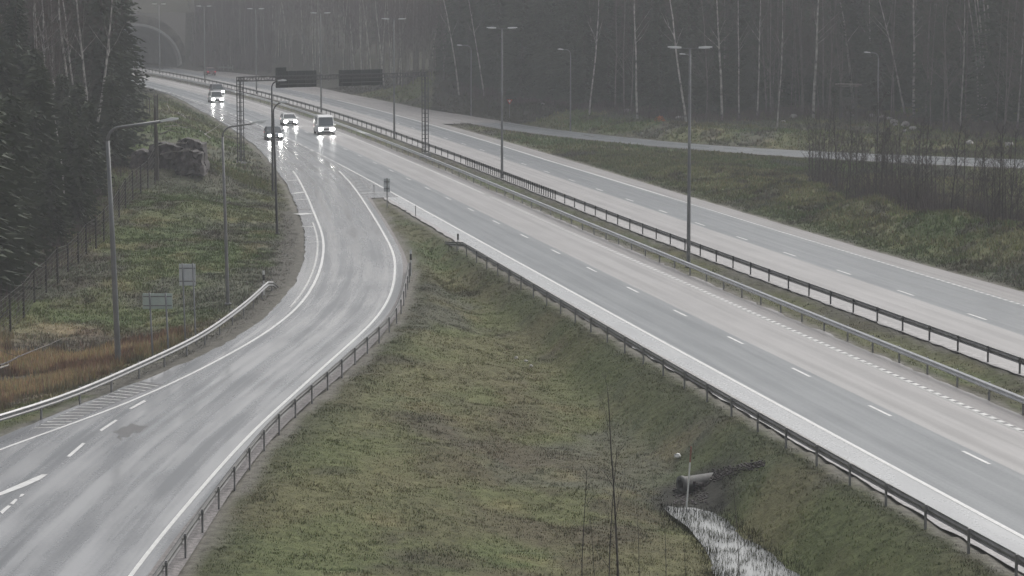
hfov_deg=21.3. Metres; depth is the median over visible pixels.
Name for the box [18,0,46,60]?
spruce tree
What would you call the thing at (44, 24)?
birch tree
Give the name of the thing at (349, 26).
bare tree
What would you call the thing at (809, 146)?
bare sapling
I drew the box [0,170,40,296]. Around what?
young spruce
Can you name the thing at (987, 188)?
bare sapling
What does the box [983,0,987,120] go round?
birch tree
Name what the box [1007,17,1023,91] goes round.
bare tree
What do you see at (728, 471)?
rubble
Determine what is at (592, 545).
bare sapling
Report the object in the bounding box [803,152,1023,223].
brushwood
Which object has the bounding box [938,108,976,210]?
bare sapling
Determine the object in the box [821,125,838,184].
bare sapling
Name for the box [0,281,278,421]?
guardrail
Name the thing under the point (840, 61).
bare tree
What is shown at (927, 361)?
guardrail
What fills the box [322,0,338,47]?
bare tree
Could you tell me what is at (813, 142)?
bare sapling
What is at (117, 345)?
street lamp
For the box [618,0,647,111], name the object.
bare tree
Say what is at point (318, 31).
birch tree
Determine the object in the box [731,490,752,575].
bare sapling
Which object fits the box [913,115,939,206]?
bare sapling
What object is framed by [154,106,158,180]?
dead trunk
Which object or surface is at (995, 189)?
bare sapling
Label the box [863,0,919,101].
spruce tree
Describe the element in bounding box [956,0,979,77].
spruce tree
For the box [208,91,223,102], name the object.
car
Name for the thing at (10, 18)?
spruce tree
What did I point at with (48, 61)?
bare tree
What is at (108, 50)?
birch tree
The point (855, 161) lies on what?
bare sapling
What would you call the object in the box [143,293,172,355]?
road sign
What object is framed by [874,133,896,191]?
bare sapling
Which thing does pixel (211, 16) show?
bare tree
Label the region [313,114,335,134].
van
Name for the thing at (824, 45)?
bare tree
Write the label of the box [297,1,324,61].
bare tree
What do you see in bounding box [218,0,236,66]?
bare tree
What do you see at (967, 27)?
birch tree
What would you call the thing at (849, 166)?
bare sapling
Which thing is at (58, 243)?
brush
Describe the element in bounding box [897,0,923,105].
spruce tree
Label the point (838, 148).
bare sapling
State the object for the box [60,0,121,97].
spruce tree
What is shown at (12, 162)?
young spruce
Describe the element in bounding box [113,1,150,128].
spruce tree
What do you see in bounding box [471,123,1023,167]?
joining road
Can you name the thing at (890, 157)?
bare sapling
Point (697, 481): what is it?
culvert pipe
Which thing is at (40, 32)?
bare tree
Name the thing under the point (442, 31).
bare tree
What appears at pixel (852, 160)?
bare sapling
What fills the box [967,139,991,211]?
bare sapling
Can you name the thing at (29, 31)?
spruce tree
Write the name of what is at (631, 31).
bare tree
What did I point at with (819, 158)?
bare sapling
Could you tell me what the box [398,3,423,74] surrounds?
bare tree
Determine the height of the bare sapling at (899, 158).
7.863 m
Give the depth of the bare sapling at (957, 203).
191.80 m
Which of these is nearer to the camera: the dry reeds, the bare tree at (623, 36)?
the dry reeds
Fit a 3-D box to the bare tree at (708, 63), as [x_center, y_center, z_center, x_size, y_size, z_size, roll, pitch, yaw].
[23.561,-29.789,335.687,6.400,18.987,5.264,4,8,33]
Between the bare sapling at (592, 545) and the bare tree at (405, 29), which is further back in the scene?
the bare tree at (405, 29)
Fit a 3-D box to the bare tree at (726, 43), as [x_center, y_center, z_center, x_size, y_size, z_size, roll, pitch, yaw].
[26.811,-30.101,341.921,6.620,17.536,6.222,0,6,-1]
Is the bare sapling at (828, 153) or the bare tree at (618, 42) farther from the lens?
the bare tree at (618, 42)
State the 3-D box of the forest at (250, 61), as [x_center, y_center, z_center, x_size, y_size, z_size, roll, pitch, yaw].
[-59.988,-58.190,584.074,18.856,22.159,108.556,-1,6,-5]
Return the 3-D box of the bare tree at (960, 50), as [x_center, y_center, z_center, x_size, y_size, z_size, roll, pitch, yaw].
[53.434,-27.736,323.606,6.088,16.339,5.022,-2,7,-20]
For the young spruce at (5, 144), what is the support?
on the ground at (760, 510)
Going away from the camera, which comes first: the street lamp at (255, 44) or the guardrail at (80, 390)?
the guardrail at (80, 390)
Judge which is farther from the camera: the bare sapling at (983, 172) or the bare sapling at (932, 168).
the bare sapling at (932, 168)
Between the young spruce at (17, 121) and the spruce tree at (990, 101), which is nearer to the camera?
the young spruce at (17, 121)
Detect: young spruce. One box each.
[0,35,25,109]
[0,92,48,290]
[0,98,43,276]
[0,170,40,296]
[2,89,62,261]
[6,159,32,262]
[15,45,59,151]
[20,61,85,225]
[20,137,42,229]
[95,73,134,167]
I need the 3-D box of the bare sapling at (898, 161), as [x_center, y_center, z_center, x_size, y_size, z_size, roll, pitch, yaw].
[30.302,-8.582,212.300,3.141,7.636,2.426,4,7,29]
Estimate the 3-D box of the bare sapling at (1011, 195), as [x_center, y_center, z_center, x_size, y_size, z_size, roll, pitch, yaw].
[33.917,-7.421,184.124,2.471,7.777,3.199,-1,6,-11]
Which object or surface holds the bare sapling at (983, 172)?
on the ground at (760, 510)
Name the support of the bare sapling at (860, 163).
on the ground at (760, 510)
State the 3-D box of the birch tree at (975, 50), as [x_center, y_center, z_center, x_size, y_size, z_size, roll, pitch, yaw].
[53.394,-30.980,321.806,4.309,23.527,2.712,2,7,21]
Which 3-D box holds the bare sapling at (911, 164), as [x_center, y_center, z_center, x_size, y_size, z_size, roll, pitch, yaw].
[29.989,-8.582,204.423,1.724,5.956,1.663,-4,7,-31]
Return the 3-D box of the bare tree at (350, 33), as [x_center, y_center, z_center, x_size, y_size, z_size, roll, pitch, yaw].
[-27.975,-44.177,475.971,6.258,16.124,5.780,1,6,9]
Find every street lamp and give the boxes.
[106,118,177,363]
[158,4,160,72]
[197,6,210,81]
[221,120,266,305]
[247,8,263,93]
[271,79,285,191]
[273,101,288,234]
[310,12,330,111]
[382,18,405,138]
[458,45,471,115]
[487,27,516,177]
[559,48,571,131]
[668,46,711,267]
[864,51,878,140]
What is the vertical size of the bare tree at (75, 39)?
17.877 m
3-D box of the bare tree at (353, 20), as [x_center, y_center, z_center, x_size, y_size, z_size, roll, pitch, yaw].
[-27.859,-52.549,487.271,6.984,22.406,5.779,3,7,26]
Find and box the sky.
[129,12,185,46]
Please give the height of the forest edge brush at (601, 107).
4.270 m
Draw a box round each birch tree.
[24,0,73,51]
[28,0,57,64]
[28,0,75,115]
[33,17,64,193]
[36,0,59,86]
[40,0,83,84]
[48,0,102,99]
[49,0,79,96]
[84,0,128,148]
[273,3,280,55]
[307,0,322,69]
[312,0,324,71]
[339,0,353,69]
[342,0,358,69]
[351,0,363,69]
[354,0,366,69]
[356,0,371,68]
[370,0,385,84]
[379,2,393,61]
[383,0,394,79]
[385,0,397,75]
[392,3,398,67]
[436,0,459,95]
[459,0,483,92]
[584,0,609,114]
[627,0,656,118]
[652,0,688,121]
[690,0,732,119]
[728,0,755,118]
[739,0,771,114]
[768,0,797,126]
[804,0,845,118]
[823,2,865,107]
[864,0,905,113]
[905,0,927,116]
[951,0,972,125]
[969,3,978,115]
[974,0,981,114]
[977,0,985,113]
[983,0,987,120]
[1009,0,1023,126]
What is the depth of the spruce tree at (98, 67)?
248.71 m
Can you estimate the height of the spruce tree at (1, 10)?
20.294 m
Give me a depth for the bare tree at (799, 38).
344.84 m
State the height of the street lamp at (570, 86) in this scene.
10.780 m
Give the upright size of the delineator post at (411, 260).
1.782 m
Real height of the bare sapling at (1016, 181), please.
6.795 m
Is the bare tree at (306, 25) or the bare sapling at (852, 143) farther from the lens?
the bare tree at (306, 25)
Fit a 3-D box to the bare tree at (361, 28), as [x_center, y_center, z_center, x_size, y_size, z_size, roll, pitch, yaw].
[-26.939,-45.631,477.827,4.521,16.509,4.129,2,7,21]
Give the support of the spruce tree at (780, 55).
on the ground at (760, 510)
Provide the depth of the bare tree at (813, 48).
347.00 m
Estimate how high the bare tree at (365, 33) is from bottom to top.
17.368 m
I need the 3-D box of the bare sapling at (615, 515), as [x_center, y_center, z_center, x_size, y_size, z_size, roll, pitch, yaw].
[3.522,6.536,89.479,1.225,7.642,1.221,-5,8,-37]
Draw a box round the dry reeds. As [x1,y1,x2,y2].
[0,324,198,409]
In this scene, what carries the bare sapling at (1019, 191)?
on the ground at (760, 510)
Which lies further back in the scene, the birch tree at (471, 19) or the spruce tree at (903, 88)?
the birch tree at (471, 19)
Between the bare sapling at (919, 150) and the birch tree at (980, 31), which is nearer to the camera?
the bare sapling at (919, 150)
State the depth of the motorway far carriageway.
192.33 m
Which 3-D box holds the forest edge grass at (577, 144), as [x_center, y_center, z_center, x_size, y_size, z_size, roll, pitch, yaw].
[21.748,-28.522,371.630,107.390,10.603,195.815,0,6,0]
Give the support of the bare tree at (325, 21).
on the ground at (760, 510)
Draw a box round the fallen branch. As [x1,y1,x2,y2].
[0,331,62,365]
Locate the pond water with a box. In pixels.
[664,506,799,575]
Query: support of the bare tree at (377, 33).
on the ground at (760, 510)
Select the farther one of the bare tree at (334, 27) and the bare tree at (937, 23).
the bare tree at (334, 27)
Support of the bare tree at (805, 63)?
on the ground at (760, 510)
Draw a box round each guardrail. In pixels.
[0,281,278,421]
[133,69,1023,414]
[137,66,1023,373]
[152,262,410,575]
[444,241,1023,575]
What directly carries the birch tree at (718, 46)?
on the ground at (760, 510)
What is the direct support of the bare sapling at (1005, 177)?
on the ground at (760, 510)
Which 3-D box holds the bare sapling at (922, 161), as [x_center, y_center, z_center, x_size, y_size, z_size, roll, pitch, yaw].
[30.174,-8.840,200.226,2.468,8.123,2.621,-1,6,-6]
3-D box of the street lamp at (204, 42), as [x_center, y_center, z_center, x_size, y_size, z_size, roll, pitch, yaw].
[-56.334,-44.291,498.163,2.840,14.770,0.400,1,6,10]
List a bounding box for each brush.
[0,148,152,329]
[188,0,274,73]
[449,81,1023,138]
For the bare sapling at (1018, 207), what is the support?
on the ground at (760, 510)
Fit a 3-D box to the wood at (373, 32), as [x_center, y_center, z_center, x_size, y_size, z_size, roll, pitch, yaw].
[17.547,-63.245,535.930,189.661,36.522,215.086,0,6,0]
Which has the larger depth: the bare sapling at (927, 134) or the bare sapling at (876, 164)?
the bare sapling at (876, 164)
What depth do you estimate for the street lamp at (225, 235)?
153.64 m
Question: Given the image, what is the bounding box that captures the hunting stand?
[835,83,861,120]
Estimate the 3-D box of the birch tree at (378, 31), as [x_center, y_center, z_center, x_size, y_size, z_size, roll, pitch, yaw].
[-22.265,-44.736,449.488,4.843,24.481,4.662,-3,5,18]
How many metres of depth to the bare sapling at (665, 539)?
88.55 m
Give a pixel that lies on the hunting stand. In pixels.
(842, 100)
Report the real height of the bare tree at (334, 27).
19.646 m
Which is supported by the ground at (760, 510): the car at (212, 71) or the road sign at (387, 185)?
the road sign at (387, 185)
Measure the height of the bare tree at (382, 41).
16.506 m
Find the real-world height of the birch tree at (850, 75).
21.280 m
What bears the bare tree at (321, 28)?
on the ground at (760, 510)
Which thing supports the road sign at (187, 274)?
on the ground at (760, 510)
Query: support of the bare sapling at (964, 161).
on the ground at (760, 510)
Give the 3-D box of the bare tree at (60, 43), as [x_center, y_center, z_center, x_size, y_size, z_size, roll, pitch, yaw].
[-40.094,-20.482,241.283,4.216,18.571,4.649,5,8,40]
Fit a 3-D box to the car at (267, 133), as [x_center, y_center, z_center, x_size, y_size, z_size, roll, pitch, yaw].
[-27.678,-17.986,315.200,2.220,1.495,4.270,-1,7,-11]
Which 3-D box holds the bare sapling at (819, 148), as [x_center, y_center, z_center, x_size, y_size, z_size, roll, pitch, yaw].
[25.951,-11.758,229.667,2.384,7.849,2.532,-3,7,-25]
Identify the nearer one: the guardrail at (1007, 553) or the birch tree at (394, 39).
the guardrail at (1007, 553)
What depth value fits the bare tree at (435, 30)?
421.37 m
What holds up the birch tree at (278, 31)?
on the ground at (760, 510)
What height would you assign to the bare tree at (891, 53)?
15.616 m
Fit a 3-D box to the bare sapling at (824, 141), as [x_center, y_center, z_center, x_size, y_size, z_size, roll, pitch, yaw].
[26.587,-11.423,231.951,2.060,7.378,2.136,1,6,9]
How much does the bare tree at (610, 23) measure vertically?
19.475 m
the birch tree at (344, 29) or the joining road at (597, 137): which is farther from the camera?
the birch tree at (344, 29)
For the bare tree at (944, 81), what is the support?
on the ground at (760, 510)
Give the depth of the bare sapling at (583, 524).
87.26 m
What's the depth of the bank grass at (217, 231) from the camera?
173.89 m
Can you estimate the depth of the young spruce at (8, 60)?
209.36 m
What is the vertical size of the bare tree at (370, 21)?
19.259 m
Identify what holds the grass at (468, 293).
on the ground at (760, 510)
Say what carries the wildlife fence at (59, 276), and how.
on the ground at (760, 510)
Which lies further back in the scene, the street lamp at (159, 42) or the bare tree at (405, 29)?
the street lamp at (159, 42)
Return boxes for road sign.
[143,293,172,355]
[179,263,196,344]
[384,178,389,206]
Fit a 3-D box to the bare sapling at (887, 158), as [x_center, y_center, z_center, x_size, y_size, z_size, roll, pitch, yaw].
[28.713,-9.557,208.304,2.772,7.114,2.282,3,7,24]
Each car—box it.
[203,68,215,74]
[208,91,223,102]
[209,84,224,94]
[264,126,283,139]
[280,113,297,125]
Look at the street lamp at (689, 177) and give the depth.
174.11 m
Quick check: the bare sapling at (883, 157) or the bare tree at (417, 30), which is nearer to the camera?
the bare sapling at (883, 157)
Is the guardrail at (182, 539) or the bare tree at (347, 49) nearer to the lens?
the guardrail at (182, 539)
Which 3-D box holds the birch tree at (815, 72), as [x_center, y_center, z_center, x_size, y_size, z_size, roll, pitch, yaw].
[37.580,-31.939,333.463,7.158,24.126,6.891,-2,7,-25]
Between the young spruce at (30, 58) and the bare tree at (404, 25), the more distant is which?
the bare tree at (404, 25)
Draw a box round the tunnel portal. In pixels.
[108,15,184,67]
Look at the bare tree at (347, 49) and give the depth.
472.93 m
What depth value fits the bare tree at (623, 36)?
346.92 m
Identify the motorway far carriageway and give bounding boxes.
[131,61,1023,375]
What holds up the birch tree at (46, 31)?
on the ground at (760, 510)
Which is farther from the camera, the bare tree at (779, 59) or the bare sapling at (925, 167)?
the bare tree at (779, 59)
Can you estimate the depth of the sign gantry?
277.35 m
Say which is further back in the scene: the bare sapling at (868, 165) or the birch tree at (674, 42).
the birch tree at (674, 42)
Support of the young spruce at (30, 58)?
on the ground at (760, 510)
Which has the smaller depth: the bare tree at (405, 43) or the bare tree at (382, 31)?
the bare tree at (405, 43)
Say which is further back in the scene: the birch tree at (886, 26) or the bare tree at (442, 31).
the bare tree at (442, 31)
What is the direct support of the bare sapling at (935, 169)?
on the ground at (760, 510)
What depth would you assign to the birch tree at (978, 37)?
320.17 m
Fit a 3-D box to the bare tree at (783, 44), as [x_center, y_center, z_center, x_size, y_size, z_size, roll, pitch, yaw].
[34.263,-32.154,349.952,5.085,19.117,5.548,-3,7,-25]
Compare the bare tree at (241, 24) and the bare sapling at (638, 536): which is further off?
the bare tree at (241, 24)
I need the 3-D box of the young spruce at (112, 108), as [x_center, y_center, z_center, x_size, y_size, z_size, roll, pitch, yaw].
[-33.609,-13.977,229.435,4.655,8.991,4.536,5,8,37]
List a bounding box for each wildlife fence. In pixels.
[0,146,155,330]
[137,89,157,119]
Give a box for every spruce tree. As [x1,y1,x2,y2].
[0,0,29,95]
[0,0,31,74]
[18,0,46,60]
[22,0,51,88]
[45,0,84,96]
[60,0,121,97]
[70,0,139,150]
[88,0,154,146]
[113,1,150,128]
[767,1,789,98]
[860,0,904,110]
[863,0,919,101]
[867,0,912,107]
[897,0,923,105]
[901,0,915,87]
[905,0,932,107]
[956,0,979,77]
[959,0,1023,123]
[962,0,993,111]
[966,0,982,94]
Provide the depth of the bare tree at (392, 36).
437.14 m
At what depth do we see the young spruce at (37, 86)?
191.85 m
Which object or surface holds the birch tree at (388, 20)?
on the ground at (760, 510)
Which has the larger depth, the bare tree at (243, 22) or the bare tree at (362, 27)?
the bare tree at (243, 22)
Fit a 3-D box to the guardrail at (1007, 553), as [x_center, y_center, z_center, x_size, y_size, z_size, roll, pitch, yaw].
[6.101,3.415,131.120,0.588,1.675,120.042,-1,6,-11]
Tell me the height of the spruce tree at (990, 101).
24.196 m
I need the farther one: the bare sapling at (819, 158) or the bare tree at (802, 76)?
the bare tree at (802, 76)
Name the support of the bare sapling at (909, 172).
on the ground at (760, 510)
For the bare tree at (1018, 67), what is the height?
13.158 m
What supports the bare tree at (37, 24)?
on the ground at (760, 510)
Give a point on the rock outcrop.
(187, 163)
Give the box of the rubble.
[672,458,765,504]
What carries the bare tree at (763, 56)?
on the ground at (760, 510)
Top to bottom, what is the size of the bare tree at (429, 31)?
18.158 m
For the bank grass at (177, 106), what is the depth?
290.96 m
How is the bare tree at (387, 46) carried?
on the ground at (760, 510)
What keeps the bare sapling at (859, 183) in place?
on the ground at (760, 510)
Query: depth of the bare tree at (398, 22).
457.22 m
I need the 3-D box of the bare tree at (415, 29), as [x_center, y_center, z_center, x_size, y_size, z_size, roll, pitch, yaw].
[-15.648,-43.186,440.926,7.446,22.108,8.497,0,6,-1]
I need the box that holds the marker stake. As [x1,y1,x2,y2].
[686,446,691,506]
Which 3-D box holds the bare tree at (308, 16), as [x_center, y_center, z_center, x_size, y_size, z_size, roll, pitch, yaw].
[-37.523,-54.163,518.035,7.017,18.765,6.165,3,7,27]
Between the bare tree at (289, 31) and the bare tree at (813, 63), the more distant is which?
the bare tree at (289, 31)
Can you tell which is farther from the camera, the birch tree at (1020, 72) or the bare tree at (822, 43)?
the bare tree at (822, 43)
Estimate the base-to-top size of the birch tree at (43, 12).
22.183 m
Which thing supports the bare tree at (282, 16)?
on the ground at (760, 510)
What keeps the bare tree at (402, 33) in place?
on the ground at (760, 510)
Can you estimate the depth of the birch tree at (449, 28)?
395.23 m
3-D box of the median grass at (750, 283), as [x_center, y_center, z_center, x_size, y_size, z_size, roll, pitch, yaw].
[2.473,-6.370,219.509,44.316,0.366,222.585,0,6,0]
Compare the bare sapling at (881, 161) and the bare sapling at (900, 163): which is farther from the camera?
the bare sapling at (881, 161)
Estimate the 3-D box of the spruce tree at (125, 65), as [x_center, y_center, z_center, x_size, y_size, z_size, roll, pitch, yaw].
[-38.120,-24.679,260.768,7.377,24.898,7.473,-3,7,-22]
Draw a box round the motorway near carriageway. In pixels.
[131,73,1023,572]
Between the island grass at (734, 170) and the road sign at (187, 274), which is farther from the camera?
the island grass at (734, 170)
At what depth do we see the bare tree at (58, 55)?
232.99 m
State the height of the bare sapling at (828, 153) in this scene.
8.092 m
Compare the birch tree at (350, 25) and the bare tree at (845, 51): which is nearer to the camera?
the bare tree at (845, 51)
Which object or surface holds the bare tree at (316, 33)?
on the ground at (760, 510)
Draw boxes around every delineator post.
[262,271,264,294]
[410,250,411,274]
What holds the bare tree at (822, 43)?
on the ground at (760, 510)
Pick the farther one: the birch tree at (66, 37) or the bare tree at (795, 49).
the bare tree at (795, 49)
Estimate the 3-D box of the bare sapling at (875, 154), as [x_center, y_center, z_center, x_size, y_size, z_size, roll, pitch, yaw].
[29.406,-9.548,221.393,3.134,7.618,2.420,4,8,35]
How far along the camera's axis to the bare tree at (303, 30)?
509.97 m
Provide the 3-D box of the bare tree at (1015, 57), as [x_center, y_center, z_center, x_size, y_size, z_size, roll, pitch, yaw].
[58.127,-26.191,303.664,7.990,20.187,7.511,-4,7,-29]
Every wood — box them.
[276,0,436,61]
[316,0,436,41]
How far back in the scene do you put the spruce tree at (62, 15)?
262.54 m
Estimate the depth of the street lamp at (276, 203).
194.89 m
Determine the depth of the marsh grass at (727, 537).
97.30 m
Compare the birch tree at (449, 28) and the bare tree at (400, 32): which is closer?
the birch tree at (449, 28)
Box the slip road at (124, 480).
[0,86,408,575]
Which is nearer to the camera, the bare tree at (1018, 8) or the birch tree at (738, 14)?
the bare tree at (1018, 8)
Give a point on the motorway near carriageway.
(951, 451)
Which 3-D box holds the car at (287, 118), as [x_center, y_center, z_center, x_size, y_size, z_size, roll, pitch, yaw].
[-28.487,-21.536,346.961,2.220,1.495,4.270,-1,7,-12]
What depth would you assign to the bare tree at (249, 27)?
556.11 m
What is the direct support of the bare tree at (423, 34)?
on the ground at (760, 510)
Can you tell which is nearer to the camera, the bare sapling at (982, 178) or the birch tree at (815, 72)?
the bare sapling at (982, 178)
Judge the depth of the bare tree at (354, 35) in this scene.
470.92 m
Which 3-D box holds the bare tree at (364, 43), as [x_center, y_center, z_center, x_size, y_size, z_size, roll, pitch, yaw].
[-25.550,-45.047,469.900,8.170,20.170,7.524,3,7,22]
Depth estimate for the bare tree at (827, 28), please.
335.66 m
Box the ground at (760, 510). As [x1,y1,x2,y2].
[0,0,1023,575]
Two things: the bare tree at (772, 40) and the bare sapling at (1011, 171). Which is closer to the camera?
the bare sapling at (1011, 171)
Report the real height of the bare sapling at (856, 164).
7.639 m
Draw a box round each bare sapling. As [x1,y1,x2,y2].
[570,460,594,575]
[586,515,602,575]
[588,449,619,575]
[600,371,628,575]
[630,508,644,572]
[659,509,666,558]
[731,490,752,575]
[798,106,818,180]
[800,116,821,180]
[801,108,827,179]
[808,104,829,181]
[813,118,833,180]
[813,129,828,181]
[818,86,847,187]
[818,108,840,180]
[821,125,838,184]
[829,124,844,183]
[834,123,864,200]
[837,101,866,188]
[837,128,854,189]
[838,124,850,184]
[840,123,868,195]
[844,128,875,194]
[846,126,865,195]
[846,131,861,186]
[853,82,897,191]
[853,134,872,193]
[858,140,878,188]
[858,146,872,194]
[865,126,882,191]
[869,102,895,193]
[869,121,894,189]
[873,117,899,193]
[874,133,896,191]
[882,122,905,185]
[885,134,908,194]
[886,119,913,203]
[886,135,897,186]
[889,131,907,189]
[890,132,911,187]
[894,141,909,199]
[900,135,918,209]
[901,137,920,194]
[902,127,927,207]
[904,142,933,202]
[906,116,930,190]
[910,114,935,204]
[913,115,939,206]
[918,127,948,205]
[920,146,934,186]
[925,141,950,203]
[928,134,953,203]
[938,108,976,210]
[947,135,969,207]
[949,122,980,205]
[959,132,984,209]
[964,136,997,210]
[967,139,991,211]
[971,149,990,209]
[973,144,997,226]
[978,160,993,211]
[980,139,1007,222]
[985,140,1006,219]
[987,120,1019,216]
[989,118,1017,220]
[994,136,1018,215]
[997,130,1023,214]
[1004,123,1023,218]
[1006,154,1022,218]
[1006,157,1023,218]
[1012,171,1023,230]
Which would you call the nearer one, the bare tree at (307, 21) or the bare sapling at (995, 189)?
the bare sapling at (995, 189)
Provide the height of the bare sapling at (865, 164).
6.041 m
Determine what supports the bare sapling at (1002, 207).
on the ground at (760, 510)
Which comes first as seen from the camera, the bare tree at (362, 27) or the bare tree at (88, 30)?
the bare tree at (88, 30)
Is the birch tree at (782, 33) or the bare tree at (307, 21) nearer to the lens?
the birch tree at (782, 33)
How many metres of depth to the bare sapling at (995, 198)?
181.33 m
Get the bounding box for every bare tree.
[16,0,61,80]
[23,1,54,52]
[28,0,58,67]
[28,0,76,88]
[31,0,83,93]
[37,0,62,75]
[42,0,88,85]
[49,0,88,79]
[65,0,101,101]
[190,0,201,31]
[203,0,224,39]
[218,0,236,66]
[224,0,244,43]
[230,0,249,58]
[237,4,243,52]
[242,2,253,45]
[258,0,282,38]
[260,0,279,37]
[264,0,290,63]
[271,0,286,59]
[275,0,298,51]
[277,0,290,37]
[278,1,299,62]
[293,0,316,66]
[294,0,317,66]
[297,0,322,52]
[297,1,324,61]
[299,1,317,49]
[304,0,341,53]
[308,3,320,52]
[310,0,341,57]
[311,0,330,62]
[315,0,340,63]
[315,1,339,80]
[318,0,344,64]
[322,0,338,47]
[326,0,342,47]
[333,0,361,69]
[335,0,357,62]
[336,2,365,69]
[342,0,370,69]
[342,0,378,69]
[344,0,366,52]
[346,0,375,63]
[346,1,360,69]
[350,2,372,69]
[351,2,371,50]
[360,0,386,63]
[362,0,378,50]
[362,1,397,61]
[368,0,385,68]
[368,0,390,72]
[369,2,388,68]
[369,2,390,72]
[376,1,397,51]
[378,6,390,70]
[381,0,397,78]
[381,0,411,45]
[383,0,409,84]
[383,0,412,87]
[386,0,408,49]
[387,0,421,84]
[388,0,417,86]
[391,0,412,74]
[393,0,418,57]
[395,0,432,58]
[395,1,416,84]
[396,0,424,83]
[396,0,434,69]
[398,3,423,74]
[399,0,434,74]
[405,0,442,78]
[406,3,433,71]
[407,1,440,70]
[408,0,424,79]
[410,0,446,80]
[429,0,450,78]
[431,0,449,69]
[589,0,615,60]
[595,0,635,56]
[601,0,636,106]
[601,0,644,110]
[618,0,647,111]
[621,0,638,69]
[688,0,724,116]
[714,0,745,107]
[745,0,788,111]
[746,0,791,113]
[752,1,796,109]
[760,0,788,99]
[765,2,787,110]
[774,0,794,96]
[779,0,821,101]
[780,0,815,110]
[785,0,815,110]
[785,0,815,111]
[799,0,849,111]
[800,5,821,103]
[802,15,822,106]
[808,1,838,85]
[812,0,849,117]
[813,0,853,117]
[824,16,855,98]
[830,20,859,114]
[833,14,856,78]
[872,0,911,112]
[872,0,911,116]
[914,0,977,124]
[922,0,966,129]
[951,0,982,117]
[954,0,979,113]
[989,18,1023,89]
[1006,0,1023,90]
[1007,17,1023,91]
[1008,30,1023,107]
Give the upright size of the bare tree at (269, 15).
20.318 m
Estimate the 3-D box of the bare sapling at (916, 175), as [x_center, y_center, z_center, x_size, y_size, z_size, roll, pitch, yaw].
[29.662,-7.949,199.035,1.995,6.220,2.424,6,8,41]
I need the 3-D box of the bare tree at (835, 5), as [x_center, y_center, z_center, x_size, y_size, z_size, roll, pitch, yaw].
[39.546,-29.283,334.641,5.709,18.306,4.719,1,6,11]
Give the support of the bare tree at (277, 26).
on the ground at (760, 510)
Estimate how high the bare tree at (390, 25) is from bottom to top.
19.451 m
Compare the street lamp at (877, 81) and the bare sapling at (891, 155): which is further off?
the street lamp at (877, 81)
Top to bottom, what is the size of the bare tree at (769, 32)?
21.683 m
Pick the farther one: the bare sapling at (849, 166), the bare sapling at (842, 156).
the bare sapling at (842, 156)
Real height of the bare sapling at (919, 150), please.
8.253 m
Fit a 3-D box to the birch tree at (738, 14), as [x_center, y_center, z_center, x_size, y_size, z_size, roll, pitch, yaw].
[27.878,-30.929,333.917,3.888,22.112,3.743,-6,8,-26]
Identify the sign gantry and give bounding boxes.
[236,67,430,163]
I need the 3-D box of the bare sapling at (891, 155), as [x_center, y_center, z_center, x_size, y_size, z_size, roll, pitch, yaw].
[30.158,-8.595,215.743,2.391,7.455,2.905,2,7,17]
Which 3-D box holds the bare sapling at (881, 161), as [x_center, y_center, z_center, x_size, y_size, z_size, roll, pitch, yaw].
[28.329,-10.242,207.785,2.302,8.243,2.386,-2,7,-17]
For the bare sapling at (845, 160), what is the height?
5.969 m
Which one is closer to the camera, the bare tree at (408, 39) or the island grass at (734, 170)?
the island grass at (734, 170)
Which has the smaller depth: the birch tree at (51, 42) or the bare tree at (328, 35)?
the birch tree at (51, 42)
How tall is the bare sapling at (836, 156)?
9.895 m
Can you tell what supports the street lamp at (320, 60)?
on the ground at (760, 510)
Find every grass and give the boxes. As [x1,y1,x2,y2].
[0,156,298,429]
[125,85,283,194]
[327,65,1023,163]
[357,134,1023,409]
[385,204,513,296]
[548,140,1023,289]
[653,502,817,575]
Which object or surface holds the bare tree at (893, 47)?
on the ground at (760, 510)
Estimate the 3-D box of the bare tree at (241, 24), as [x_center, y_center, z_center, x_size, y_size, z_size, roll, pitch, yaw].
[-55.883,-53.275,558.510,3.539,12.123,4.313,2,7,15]
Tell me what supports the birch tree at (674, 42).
on the ground at (760, 510)
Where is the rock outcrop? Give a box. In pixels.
[128,137,209,175]
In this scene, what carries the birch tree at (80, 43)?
on the ground at (760, 510)
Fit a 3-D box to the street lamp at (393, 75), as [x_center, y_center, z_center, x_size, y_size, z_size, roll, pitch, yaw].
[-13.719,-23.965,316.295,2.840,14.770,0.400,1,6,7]
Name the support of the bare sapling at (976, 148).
on the ground at (760, 510)
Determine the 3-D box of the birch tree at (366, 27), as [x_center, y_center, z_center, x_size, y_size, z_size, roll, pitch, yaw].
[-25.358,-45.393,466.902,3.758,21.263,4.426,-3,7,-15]
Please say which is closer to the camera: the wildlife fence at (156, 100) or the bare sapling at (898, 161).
the bare sapling at (898, 161)
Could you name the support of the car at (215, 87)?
on the motorway near carriageway
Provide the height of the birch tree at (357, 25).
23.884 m
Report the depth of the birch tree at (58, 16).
238.97 m
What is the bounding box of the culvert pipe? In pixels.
[676,472,713,493]
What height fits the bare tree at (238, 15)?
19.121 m
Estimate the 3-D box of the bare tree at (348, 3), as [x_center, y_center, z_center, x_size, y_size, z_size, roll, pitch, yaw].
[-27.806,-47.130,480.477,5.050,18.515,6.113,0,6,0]
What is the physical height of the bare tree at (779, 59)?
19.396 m
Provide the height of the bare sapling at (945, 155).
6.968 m

